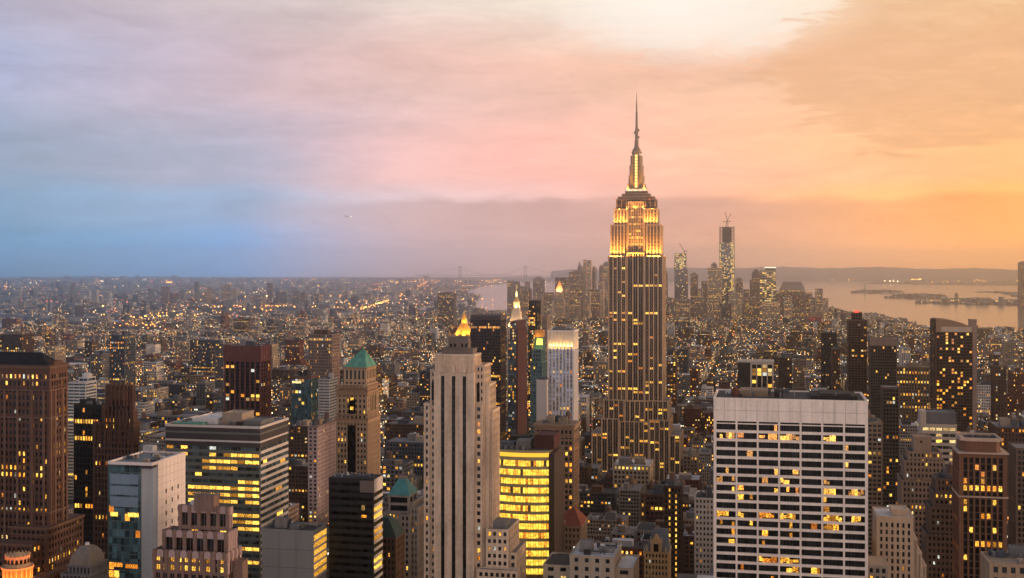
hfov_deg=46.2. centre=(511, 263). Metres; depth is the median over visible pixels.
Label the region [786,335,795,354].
apartment block
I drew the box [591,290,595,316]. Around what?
window
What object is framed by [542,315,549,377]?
office tower
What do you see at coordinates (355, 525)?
office block
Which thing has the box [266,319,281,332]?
apartment block
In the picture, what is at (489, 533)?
window
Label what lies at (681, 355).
office tower
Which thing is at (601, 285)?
downtown tower
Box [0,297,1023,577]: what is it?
city buildings
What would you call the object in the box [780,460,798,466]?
window
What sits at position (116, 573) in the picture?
window
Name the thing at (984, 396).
office tower
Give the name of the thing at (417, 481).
apartment block
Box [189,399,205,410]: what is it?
apartment block
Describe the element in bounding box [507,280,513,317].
downtown tower
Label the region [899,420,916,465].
office building
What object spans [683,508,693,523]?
office building
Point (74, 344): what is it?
office building
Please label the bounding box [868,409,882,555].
apartment tower
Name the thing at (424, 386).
office tower
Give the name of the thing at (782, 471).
window
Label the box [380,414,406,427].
office building
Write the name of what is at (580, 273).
window
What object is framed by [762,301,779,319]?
downtown tower
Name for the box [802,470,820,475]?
window
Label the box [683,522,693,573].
office building
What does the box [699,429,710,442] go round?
office building
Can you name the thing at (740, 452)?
window
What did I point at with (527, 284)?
downtown tower
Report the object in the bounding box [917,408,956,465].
office block
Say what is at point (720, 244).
window
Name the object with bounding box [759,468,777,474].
window
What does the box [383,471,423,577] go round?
pyramid roof building
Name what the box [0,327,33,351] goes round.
office tower
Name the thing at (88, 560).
domed building
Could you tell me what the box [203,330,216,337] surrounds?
office building
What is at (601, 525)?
apartment block
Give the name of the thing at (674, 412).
apartment block
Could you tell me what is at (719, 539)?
window
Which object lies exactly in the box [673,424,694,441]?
office building
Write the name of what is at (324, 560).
window
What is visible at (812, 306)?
downtown tower
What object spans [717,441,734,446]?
window
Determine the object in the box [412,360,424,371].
apartment block
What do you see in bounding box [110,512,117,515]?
window
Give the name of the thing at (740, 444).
window
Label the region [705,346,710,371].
office building
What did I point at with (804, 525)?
window
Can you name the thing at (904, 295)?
island trees
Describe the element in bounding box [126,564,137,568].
window
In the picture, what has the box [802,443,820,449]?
window
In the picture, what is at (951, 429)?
window
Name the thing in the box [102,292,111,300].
apartment tower
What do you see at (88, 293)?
apartment tower
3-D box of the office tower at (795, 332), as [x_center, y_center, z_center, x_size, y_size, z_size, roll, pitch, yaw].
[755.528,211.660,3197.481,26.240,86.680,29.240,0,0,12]
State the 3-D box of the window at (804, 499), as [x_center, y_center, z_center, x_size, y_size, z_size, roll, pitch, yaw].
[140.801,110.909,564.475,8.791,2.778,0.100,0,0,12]
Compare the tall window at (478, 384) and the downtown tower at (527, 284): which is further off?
the downtown tower at (527, 284)
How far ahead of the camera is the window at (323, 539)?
603.38 m
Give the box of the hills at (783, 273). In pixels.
[550,266,1017,280]
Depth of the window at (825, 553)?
562.41 m
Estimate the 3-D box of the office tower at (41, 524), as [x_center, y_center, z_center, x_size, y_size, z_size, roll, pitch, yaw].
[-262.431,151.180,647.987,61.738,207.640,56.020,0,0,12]
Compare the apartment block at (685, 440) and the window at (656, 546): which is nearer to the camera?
the window at (656, 546)
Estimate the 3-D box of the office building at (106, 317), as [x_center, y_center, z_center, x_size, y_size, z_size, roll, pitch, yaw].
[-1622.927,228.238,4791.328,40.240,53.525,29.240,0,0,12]
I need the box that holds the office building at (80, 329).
[73,326,87,333]
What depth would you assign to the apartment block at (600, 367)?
2275.49 m
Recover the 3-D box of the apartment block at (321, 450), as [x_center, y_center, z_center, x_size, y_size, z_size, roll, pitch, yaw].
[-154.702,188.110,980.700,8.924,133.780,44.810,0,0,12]
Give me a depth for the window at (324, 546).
603.38 m
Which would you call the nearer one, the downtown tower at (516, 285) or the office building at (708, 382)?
the office building at (708, 382)
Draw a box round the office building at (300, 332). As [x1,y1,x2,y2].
[295,328,308,337]
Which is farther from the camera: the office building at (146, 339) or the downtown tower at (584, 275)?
the downtown tower at (584, 275)
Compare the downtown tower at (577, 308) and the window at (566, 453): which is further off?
the downtown tower at (577, 308)
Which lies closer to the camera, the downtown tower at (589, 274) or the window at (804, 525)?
the window at (804, 525)
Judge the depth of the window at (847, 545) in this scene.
560.36 m
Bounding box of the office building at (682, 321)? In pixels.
[674,319,689,326]
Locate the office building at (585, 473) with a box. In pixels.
[579,461,594,486]
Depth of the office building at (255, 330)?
3791.05 m
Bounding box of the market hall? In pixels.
[808,316,821,321]
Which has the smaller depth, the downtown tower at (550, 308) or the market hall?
the market hall
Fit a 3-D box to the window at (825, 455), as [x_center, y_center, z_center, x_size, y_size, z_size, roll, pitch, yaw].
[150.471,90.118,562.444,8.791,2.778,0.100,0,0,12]
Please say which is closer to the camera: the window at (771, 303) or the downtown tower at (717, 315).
the downtown tower at (717, 315)
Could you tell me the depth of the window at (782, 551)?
566.41 m
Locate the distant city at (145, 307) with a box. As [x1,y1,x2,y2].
[0,275,1017,325]
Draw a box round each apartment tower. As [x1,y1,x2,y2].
[71,282,74,295]
[86,290,90,301]
[91,290,98,302]
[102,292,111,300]
[117,321,123,326]
[127,322,135,327]
[134,321,142,326]
[142,322,147,327]
[148,288,153,299]
[148,321,155,327]
[157,323,167,328]
[161,286,169,303]
[168,322,177,328]
[170,293,179,302]
[179,290,185,300]
[194,281,199,301]
[204,289,212,303]
[222,285,231,300]
[232,288,237,300]
[250,295,265,306]
[267,282,272,301]
[276,291,287,303]
[293,290,300,301]
[300,292,305,301]
[337,318,343,329]
[365,322,372,329]
[508,319,526,439]
[528,300,540,416]
[664,471,682,577]
[778,353,791,389]
[793,357,804,389]
[821,330,836,389]
[831,345,839,389]
[846,310,866,398]
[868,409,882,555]
[930,317,972,431]
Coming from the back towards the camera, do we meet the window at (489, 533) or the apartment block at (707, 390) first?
the apartment block at (707, 390)
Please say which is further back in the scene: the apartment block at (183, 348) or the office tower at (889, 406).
the apartment block at (183, 348)
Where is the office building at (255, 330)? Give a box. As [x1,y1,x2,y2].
[249,325,261,337]
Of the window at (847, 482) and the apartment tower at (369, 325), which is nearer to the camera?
the window at (847, 482)
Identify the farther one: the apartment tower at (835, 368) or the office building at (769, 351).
the office building at (769, 351)
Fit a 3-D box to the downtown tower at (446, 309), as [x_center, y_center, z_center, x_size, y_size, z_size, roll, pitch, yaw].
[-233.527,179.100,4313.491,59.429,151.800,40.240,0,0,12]
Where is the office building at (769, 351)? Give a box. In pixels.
[756,348,776,358]
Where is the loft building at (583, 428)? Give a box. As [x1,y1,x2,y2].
[581,417,586,436]
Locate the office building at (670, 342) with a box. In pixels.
[666,337,675,350]
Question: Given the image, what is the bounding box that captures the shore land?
[865,282,1017,285]
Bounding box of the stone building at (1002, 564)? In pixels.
[980,544,1023,577]
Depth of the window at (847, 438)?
560.42 m
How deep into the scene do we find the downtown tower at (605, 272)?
5497.67 m
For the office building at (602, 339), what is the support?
on the ground
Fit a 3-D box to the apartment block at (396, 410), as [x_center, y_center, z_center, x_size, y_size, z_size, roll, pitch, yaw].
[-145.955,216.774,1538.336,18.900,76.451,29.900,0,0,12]
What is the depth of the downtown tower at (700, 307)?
4995.71 m
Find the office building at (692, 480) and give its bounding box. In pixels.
[665,472,700,489]
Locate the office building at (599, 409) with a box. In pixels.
[597,404,602,414]
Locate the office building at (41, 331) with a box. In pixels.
[37,324,45,337]
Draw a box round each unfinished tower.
[674,253,687,298]
[719,226,734,303]
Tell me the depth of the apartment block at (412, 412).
1522.00 m
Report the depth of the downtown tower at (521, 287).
5398.06 m
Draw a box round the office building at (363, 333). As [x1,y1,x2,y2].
[354,329,371,337]
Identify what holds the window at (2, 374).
in the office tower at (41, 524)
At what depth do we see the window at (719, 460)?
572.67 m
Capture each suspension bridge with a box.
[0,314,84,322]
[416,266,568,281]
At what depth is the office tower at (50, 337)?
3051.72 m
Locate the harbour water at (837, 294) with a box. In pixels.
[465,281,1023,331]
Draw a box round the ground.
[0,277,849,503]
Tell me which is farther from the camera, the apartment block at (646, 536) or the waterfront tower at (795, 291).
the waterfront tower at (795, 291)
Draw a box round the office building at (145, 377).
[140,373,153,385]
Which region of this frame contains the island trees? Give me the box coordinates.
[852,289,945,298]
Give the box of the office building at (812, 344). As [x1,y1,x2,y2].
[808,340,816,361]
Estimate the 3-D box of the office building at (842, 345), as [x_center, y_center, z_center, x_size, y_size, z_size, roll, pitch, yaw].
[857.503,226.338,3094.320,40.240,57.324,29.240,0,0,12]
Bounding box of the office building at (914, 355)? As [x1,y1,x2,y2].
[910,350,918,359]
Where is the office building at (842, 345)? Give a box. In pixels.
[837,340,846,355]
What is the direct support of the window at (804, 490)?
in the office tower at (790, 483)
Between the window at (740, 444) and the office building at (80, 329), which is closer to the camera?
the window at (740, 444)
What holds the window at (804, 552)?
in the office tower at (790, 483)
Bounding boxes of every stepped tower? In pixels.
[897,433,944,549]
[921,463,951,577]
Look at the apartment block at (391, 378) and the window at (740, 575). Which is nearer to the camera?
the window at (740, 575)
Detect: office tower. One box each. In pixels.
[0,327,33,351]
[0,352,105,577]
[44,329,55,351]
[47,342,65,362]
[68,370,82,378]
[68,372,96,498]
[73,398,104,544]
[90,350,108,379]
[109,331,135,385]
[135,393,154,416]
[138,412,158,427]
[139,444,165,451]
[142,380,167,399]
[145,352,160,360]
[150,398,171,411]
[162,395,189,411]
[168,371,189,384]
[190,338,226,374]
[196,379,214,405]
[206,389,221,410]
[213,388,223,411]
[220,311,228,329]
[223,339,270,416]
[234,317,252,332]
[260,341,279,379]
[272,366,300,383]
[275,384,290,404]
[278,399,290,421]
[281,338,306,366]
[288,458,307,521]
[289,419,311,460]
[291,370,318,424]
[340,370,343,388]
[376,364,386,408]
[380,450,412,491]
[381,416,423,462]
[385,433,423,488]
[406,385,419,408]
[419,368,432,408]
[426,331,434,349]
[470,314,505,441]
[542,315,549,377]
[547,328,578,419]
[582,328,589,345]
[667,347,688,372]
[690,365,698,395]
[713,385,867,577]
[790,327,800,351]
[795,387,826,390]
[801,330,811,350]
[816,344,820,364]
[868,337,896,418]
[880,385,898,506]
[925,350,929,366]
[950,432,1008,577]
[977,377,990,421]
[1008,442,1023,544]
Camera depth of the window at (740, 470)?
570.57 m
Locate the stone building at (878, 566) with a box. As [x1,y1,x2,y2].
[868,556,888,577]
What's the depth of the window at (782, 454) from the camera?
566.48 m
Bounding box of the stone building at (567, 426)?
[532,410,580,511]
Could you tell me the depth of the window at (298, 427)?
1096.19 m
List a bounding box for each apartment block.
[2,317,20,328]
[58,318,68,326]
[83,338,98,357]
[96,377,108,388]
[97,389,104,402]
[138,420,157,444]
[143,359,165,380]
[146,343,160,353]
[146,407,201,427]
[148,432,165,447]
[159,380,187,397]
[175,338,189,361]
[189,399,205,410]
[190,372,214,383]
[215,340,231,391]
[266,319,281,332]
[297,309,306,317]
[307,411,335,522]
[308,330,339,388]
[348,336,362,349]
[382,371,395,396]
[385,361,399,373]
[387,348,412,361]
[387,395,405,408]
[388,404,406,416]
[391,382,416,397]
[400,371,418,377]
[402,406,423,417]
[404,377,418,384]
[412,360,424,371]
[413,349,419,360]
[413,473,421,490]
[450,324,459,334]
[556,318,571,326]
[578,393,589,431]
[579,437,584,462]
[582,430,593,448]
[584,348,592,366]
[587,505,628,538]
[592,412,602,429]
[593,358,607,386]
[593,537,647,577]
[611,517,636,539]
[640,480,654,521]
[641,525,659,540]
[666,357,677,409]
[671,408,678,423]
[677,401,703,419]
[678,376,701,391]
[680,480,696,495]
[683,448,699,474]
[683,494,694,511]
[684,434,687,446]
[693,402,713,431]
[698,447,711,490]
[700,385,713,395]
[706,465,713,490]
[719,319,723,338]
[756,344,762,358]
[763,329,771,344]
[763,354,779,370]
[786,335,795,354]
[818,321,823,340]
[897,362,929,422]
[899,344,909,364]
[907,334,913,349]
[921,333,929,364]
[966,426,974,432]
[975,426,984,432]
[979,327,990,339]
[979,416,985,432]
[983,335,1002,357]
[983,374,990,380]
[990,361,1006,420]
[998,340,1019,365]
[1007,367,1023,412]
[1007,410,1022,421]
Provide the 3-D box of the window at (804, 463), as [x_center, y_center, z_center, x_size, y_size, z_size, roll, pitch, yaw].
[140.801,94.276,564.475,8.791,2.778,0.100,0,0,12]
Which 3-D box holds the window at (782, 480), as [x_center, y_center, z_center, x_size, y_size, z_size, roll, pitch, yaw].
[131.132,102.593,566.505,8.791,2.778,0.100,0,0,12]
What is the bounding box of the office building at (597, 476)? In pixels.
[579,455,604,484]
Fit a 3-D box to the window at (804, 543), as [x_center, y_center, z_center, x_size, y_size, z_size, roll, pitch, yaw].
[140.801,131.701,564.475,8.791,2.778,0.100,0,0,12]
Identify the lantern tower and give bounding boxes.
[1,550,33,577]
[530,330,546,437]
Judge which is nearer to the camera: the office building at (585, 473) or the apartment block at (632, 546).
the apartment block at (632, 546)
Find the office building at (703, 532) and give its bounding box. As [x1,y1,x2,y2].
[694,481,713,574]
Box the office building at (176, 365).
[163,360,182,372]
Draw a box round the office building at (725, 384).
[719,378,729,388]
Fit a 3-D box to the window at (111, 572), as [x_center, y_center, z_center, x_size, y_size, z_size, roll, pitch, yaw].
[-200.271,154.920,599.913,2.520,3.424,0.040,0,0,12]
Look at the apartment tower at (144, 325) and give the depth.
4788.50 m
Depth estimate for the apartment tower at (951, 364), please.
1296.59 m
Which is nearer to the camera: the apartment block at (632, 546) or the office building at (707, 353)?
the apartment block at (632, 546)
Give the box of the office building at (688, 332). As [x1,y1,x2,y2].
[683,326,693,339]
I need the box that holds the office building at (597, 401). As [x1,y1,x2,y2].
[590,395,601,411]
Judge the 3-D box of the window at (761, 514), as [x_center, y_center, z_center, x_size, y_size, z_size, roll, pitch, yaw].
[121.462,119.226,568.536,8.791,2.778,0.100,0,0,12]
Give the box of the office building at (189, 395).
[182,392,195,404]
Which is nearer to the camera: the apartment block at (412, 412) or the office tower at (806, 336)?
the apartment block at (412, 412)
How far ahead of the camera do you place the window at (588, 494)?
1072.49 m
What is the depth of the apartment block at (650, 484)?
1029.32 m
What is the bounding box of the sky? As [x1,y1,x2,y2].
[0,0,1023,276]
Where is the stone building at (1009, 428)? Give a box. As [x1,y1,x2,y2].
[988,414,1023,496]
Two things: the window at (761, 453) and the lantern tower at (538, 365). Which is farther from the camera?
the lantern tower at (538, 365)
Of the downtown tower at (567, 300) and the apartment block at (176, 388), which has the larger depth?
the downtown tower at (567, 300)
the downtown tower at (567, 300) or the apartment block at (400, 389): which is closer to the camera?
the apartment block at (400, 389)
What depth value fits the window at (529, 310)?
1847.23 m
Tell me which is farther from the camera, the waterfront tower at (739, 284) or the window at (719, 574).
the waterfront tower at (739, 284)
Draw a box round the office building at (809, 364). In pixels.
[805,356,813,372]
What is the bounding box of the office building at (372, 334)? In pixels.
[365,329,377,341]
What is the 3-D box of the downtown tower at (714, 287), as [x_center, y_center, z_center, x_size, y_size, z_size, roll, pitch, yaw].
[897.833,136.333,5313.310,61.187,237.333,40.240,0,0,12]
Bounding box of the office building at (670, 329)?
[667,323,674,337]
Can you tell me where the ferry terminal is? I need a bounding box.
[938,292,965,300]
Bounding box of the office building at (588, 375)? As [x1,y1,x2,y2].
[582,371,592,379]
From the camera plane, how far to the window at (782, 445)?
566.55 m
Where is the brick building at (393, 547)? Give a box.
[382,515,404,577]
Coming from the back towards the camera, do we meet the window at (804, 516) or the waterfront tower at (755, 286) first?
the waterfront tower at (755, 286)
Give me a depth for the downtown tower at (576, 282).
5595.08 m
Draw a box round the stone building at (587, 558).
[543,538,638,577]
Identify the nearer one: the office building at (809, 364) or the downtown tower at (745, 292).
the office building at (809, 364)
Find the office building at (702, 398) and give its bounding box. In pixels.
[693,396,712,403]
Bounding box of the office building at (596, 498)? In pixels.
[579,484,618,516]
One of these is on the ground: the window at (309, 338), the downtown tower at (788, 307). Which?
the downtown tower at (788, 307)
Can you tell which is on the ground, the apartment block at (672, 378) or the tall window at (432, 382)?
the apartment block at (672, 378)
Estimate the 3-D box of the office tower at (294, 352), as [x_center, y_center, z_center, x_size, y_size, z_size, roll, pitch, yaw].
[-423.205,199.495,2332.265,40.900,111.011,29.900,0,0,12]
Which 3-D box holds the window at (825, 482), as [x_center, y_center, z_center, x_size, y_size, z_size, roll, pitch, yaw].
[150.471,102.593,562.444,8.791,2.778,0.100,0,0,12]
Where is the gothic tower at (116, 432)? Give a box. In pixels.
[92,381,139,565]
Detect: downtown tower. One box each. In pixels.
[438,292,455,326]
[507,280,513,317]
[513,281,519,306]
[520,286,524,314]
[522,288,531,317]
[525,281,529,287]
[533,276,544,314]
[534,294,542,318]
[544,292,553,314]
[546,301,553,321]
[554,281,564,318]
[555,277,565,298]
[565,285,569,317]
[569,262,582,317]
[574,297,581,320]
[583,260,586,292]
[583,292,590,320]
[587,260,591,291]
[590,289,600,318]
[592,266,596,288]
[598,281,603,317]
[599,265,602,280]
[603,261,607,317]
[666,270,667,317]
[674,299,689,318]
[690,273,697,317]
[694,297,707,317]
[698,288,702,296]
[701,281,707,296]
[708,268,721,318]
[711,262,716,267]
[714,308,720,325]
[720,303,730,320]
[729,292,741,324]
[735,299,740,328]
[743,289,748,317]
[744,297,758,318]
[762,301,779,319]
[776,291,779,300]
[784,297,791,319]
[792,308,809,328]
[805,292,811,315]
[811,297,814,315]
[815,288,822,317]
[823,298,827,318]
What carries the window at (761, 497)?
in the office tower at (790, 483)
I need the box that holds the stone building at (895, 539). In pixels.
[872,504,926,577]
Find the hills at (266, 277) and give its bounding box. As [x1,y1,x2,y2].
[0,276,549,277]
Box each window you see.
[0,338,27,351]
[2,374,80,568]
[96,418,129,536]
[109,505,113,511]
[109,570,113,576]
[110,335,134,381]
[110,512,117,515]
[110,562,121,566]
[114,570,118,577]
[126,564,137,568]
[128,513,137,516]
[144,390,167,396]
[171,558,221,572]
[188,453,258,564]
[192,341,212,373]
[289,467,306,519]
[291,427,306,456]
[309,338,337,377]
[314,528,326,540]
[314,536,326,547]
[314,543,326,554]
[314,550,326,561]
[314,557,326,569]
[314,564,326,576]
[349,397,354,413]
[380,466,408,489]
[426,430,505,559]
[432,382,433,400]
[438,297,452,326]
[471,323,499,404]
[477,383,479,401]
[509,323,515,436]
[529,310,540,410]
[565,447,571,482]
[570,273,581,315]
[581,494,609,506]
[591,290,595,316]
[619,466,647,469]
[654,544,658,551]
[675,255,686,296]
[708,268,720,317]
[717,424,734,429]
[717,432,734,437]
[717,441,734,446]
[717,450,734,455]
[717,458,734,464]
[717,467,734,472]
[717,476,734,481]
[717,484,734,490]
[717,493,734,498]
[717,502,734,507]
[717,511,734,516]
[717,519,734,525]
[717,528,734,533]
[717,537,734,542]
[717,545,734,551]
[717,554,734,560]
[717,563,734,568]
[717,572,734,577]
[720,244,733,302]
[738,424,756,429]
[738,433,756,438]
[738,441,756,447]
[738,450,756,456]
[738,459,756,464]
[738,468,756,473]
[738,476,756,482]
[738,485,756,491]
[738,494,756,499]
[738,503,756,508]
[738,511,756,517]
[738,520,756,526]
[738,529,756,534]
[738,538,756,543]
[738,546,756,552]
[738,555,756,561]
[738,564,756,569]
[738,573,756,577]
[759,425,777,430]
[759,433,777,439]
[759,442,777,447]
[759,451,777,456]
[759,460,777,465]
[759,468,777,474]
[759,477,777,483]
[759,486,777,491]
[759,495,777,500]
[759,504,777,509]
[759,512,777,518]
[759,521,777,527]
[759,530,777,535]
[759,539,777,544]
[759,547,777,553]
[759,556,777,562]
[759,565,777,571]
[759,574,777,577]
[760,273,774,313]
[762,302,775,309]
[780,425,798,430]
[780,434,798,439]
[780,443,798,448]
[780,452,798,457]
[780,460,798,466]
[780,469,798,475]
[780,478,798,483]
[780,487,798,492]
[780,496,798,501]
[780,504,798,510]
[780,513,798,519]
[780,522,798,527]
[780,531,798,536]
[780,540,798,545]
[780,548,798,554]
[780,557,798,563]
[780,566,798,572]
[780,575,798,577]
[802,426,820,431]
[802,435,820,440]
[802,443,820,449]
[802,452,820,458]
[802,461,820,466]
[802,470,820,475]
[802,479,820,484]
[802,488,820,493]
[802,496,820,502]
[802,505,820,511]
[802,514,820,520]
[802,523,820,528]
[802,532,820,537]
[802,541,820,546]
[802,549,820,555]
[802,558,820,564]
[802,567,820,573]
[802,576,820,577]
[823,426,842,432]
[823,435,842,441]
[823,444,842,449]
[823,453,842,458]
[823,462,842,467]
[823,471,842,476]
[823,480,842,485]
[823,488,842,494]
[823,497,842,503]
[823,506,842,512]
[823,515,842,521]
[823,524,842,529]
[823,533,842,538]
[823,542,842,547]
[823,550,842,556]
[823,559,842,565]
[823,568,842,574]
[845,427,864,432]
[845,436,864,441]
[845,445,864,450]
[845,454,864,459]
[845,462,864,468]
[845,471,864,477]
[845,480,864,486]
[845,489,864,495]
[845,498,864,504]
[845,507,864,513]
[845,516,864,521]
[845,525,864,530]
[845,534,864,539]
[845,543,864,548]
[845,552,864,557]
[845,560,864,566]
[845,569,864,575]
[898,368,927,422]
[930,428,954,442]
[931,333,971,431]
[933,494,950,563]
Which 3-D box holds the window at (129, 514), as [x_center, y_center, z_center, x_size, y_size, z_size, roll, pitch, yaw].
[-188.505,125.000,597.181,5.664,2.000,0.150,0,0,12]
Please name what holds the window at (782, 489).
in the office tower at (790, 483)
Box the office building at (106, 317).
[99,314,111,323]
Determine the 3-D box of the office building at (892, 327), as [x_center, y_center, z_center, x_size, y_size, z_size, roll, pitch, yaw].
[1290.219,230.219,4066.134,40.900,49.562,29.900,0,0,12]
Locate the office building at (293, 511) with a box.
[288,494,298,521]
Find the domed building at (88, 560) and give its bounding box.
[60,542,107,577]
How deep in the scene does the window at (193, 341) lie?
2063.51 m
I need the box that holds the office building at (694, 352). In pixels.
[687,345,700,359]
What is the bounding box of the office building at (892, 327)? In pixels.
[886,324,897,336]
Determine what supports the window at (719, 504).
in the office tower at (790, 483)
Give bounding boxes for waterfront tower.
[735,277,742,317]
[750,269,759,317]
[760,267,775,317]
[779,282,804,316]
[1018,261,1023,308]
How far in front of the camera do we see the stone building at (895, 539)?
598.44 m
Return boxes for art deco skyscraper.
[591,93,683,480]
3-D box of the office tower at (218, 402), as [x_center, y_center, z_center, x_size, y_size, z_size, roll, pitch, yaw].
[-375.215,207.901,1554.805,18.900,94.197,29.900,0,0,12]
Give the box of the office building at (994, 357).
[989,352,1001,362]
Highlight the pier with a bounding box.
[944,303,1015,304]
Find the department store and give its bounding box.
[613,453,653,488]
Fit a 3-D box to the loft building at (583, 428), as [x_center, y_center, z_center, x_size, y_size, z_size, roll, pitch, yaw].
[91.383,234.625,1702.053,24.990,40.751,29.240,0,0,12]
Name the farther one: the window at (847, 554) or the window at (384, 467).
the window at (384, 467)
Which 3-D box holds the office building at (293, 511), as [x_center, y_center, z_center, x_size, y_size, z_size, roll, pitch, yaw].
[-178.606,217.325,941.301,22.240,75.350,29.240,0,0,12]
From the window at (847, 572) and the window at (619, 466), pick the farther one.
the window at (619, 466)
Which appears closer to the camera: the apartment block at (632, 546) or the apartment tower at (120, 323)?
the apartment block at (632, 546)
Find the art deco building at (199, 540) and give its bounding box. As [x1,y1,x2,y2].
[152,491,247,577]
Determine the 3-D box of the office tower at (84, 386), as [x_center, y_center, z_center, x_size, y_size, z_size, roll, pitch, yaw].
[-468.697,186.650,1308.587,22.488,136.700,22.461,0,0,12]
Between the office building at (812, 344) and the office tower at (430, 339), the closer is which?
the office building at (812, 344)
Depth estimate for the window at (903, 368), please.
1518.38 m
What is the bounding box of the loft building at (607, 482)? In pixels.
[599,472,612,487]
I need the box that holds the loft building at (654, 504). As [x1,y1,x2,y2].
[645,480,663,521]
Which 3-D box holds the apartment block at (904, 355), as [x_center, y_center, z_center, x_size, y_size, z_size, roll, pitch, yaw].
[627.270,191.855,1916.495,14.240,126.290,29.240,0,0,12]
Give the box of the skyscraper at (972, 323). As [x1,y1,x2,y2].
[968,319,976,431]
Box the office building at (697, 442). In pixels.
[691,433,704,450]
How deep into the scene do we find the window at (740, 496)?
570.57 m
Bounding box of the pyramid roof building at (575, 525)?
[564,507,587,552]
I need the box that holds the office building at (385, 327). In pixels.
[380,322,390,333]
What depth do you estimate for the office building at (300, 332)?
3725.89 m
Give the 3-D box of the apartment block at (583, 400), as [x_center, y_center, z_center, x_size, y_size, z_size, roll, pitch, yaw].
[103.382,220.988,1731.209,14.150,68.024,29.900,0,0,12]
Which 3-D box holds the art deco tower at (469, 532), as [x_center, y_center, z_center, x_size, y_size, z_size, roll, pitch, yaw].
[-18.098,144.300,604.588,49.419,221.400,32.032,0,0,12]
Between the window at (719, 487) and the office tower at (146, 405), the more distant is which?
the office tower at (146, 405)
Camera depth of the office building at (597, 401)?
1843.32 m
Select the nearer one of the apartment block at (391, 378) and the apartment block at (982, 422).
the apartment block at (982, 422)
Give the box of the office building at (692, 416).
[683,404,701,431]
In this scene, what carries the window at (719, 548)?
in the office tower at (790, 483)
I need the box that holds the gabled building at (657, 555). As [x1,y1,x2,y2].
[643,528,671,577]
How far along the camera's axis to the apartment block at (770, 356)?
2413.31 m
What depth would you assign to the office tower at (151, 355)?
2350.01 m
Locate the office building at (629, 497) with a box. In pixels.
[619,477,642,525]
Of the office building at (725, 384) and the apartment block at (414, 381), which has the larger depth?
the office building at (725, 384)
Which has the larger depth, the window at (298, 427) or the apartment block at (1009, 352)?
the apartment block at (1009, 352)
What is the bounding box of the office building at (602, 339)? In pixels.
[598,331,606,345]
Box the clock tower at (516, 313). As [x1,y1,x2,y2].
[506,290,521,412]
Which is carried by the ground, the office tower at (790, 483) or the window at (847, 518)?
the office tower at (790, 483)
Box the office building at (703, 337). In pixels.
[696,330,710,345]
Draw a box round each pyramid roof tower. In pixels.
[335,348,380,473]
[447,312,469,346]
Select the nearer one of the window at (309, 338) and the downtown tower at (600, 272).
the window at (309, 338)
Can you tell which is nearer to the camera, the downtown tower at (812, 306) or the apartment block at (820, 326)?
the apartment block at (820, 326)
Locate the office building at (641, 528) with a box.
[635,519,689,539]
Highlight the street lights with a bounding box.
[17,278,1006,425]
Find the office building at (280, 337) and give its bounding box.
[272,330,289,345]
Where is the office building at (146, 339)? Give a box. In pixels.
[141,334,151,348]
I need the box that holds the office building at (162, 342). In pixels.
[157,339,167,351]
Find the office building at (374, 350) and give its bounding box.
[359,345,383,356]
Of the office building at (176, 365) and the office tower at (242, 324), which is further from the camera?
the office tower at (242, 324)
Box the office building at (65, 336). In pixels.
[61,332,73,344]
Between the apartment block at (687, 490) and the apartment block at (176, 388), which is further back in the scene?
the apartment block at (176, 388)
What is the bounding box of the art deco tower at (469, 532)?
[424,337,525,577]
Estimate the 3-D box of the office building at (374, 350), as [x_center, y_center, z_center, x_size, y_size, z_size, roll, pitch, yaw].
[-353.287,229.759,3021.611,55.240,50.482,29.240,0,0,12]
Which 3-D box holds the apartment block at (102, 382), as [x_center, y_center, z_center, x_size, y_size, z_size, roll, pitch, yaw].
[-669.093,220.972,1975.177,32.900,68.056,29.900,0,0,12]
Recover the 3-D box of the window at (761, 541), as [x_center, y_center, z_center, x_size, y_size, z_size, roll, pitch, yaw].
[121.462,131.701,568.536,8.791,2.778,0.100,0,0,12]
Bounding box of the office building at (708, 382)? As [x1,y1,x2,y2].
[705,378,716,391]
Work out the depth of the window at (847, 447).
560.42 m
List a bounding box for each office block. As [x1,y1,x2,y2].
[108,451,184,577]
[165,409,288,577]
[261,515,326,577]
[318,373,337,418]
[328,468,382,577]
[500,430,563,577]
[536,376,548,421]
[737,359,773,389]
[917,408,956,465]
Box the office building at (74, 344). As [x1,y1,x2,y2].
[66,338,82,352]
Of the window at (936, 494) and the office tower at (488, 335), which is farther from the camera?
the office tower at (488, 335)
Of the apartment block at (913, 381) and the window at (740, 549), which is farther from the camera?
the apartment block at (913, 381)
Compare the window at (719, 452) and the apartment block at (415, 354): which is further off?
the apartment block at (415, 354)
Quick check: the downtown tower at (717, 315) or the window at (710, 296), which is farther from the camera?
the window at (710, 296)
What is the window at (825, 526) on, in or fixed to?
in the office tower at (790, 483)
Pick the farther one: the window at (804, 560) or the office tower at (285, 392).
the office tower at (285, 392)
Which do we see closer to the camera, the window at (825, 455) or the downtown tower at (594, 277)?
the window at (825, 455)
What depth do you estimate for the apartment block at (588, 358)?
2765.53 m
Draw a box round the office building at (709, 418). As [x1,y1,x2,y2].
[704,404,713,434]

